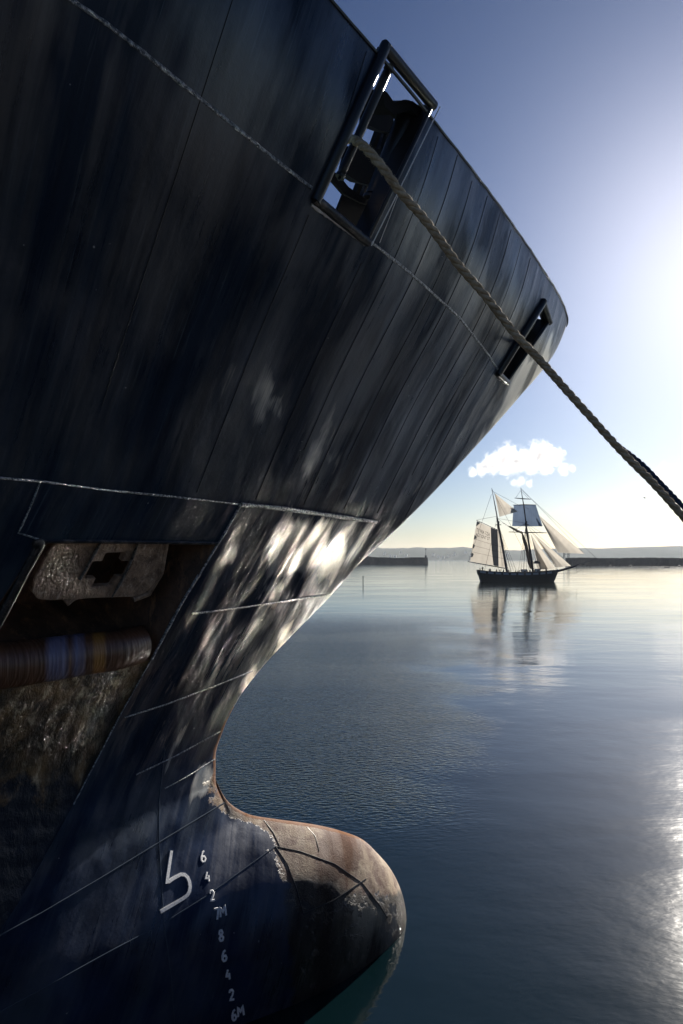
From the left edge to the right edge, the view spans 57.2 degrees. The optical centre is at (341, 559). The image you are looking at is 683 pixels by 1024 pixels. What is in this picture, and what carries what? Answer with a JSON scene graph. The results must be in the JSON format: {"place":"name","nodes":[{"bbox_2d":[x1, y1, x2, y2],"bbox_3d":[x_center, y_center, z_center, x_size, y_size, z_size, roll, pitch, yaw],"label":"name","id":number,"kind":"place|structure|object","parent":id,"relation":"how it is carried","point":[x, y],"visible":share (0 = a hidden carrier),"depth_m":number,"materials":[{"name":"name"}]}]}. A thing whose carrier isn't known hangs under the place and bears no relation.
{"place":"outdoors","nodes":[
{"label":"outdoors","id":0,"kind":"place"},
{"bbox_2d":[215,560,682,1023],"bbox_3d":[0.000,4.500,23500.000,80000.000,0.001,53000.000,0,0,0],"label":"water","id":1,"kind":"structure","parent":0,"point":[490,774],"depth_m":13.11,"materials":[{"name":"blue liquid"}]},
{"bbox_2d":[0,0,568,1023],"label":"large cargo ship","id":2,"kind":"object","parent":1,"relation":"on","point":[258,394],"visible":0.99,"depth_m":5.03,"materials":[{"name":"paint"}]},
{"bbox_2d":[379,184,402,242],"bbox_3d":[0.378,-2.638,4.743,0.215,0.432,0.021,0,0,31],"label":"cord","id":3,"kind":"object","parent":2,"relation":"hanging from","point":[389,217],"visible":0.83,"depth_m":4.74,"materials":[{"name":"plastic"}]},
{"bbox_2d":[348,134,682,521],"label":"mooring rope","id":4,"kind":"object","parent":2,"relation":"attached to","point":[378,162],"visible":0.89,"depth_m":4.75,"materials":[{"name":"grey fabric"}]},
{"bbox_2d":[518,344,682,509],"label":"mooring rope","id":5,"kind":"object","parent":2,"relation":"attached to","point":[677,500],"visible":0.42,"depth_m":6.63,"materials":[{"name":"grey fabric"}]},
{"bbox_2d":[359,556,427,563],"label":"breakwater","id":6,"kind":"object","parent":1,"relation":"in","point":[387,560],"visible":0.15,"depth_m":555.02,"materials":[{"name":"concrete"}]},
{"bbox_2d":[468,491,596,581],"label":"sailing ship","id":7,"kind":"object","parent":1,"relation":"on","point":[488,547],"visible":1,"depth_m":127.12,"materials":[{"name":"white fabric"}]},
{"bbox_2d":[565,557,682,565],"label":"breakwater","id":8,"kind":"object","parent":1,"relation":"in","point":[645,561],"visible":0.73,"depth_m":433.61,"materials":[{"name":"concrete"}]},
{"bbox_2d":[323,0,682,549],"label":"sky","id":9,"kind":"structure","parent":0,"point":[569,113],"materials":[{"name":"blue"}]},
{"bbox_2d":[368,546,682,559],"bbox_3d":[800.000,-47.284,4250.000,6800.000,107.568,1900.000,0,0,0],"label":"hills","id":10,"kind":"structure","parent":0,"point":[655,552],"depth_m":3567.75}
]}

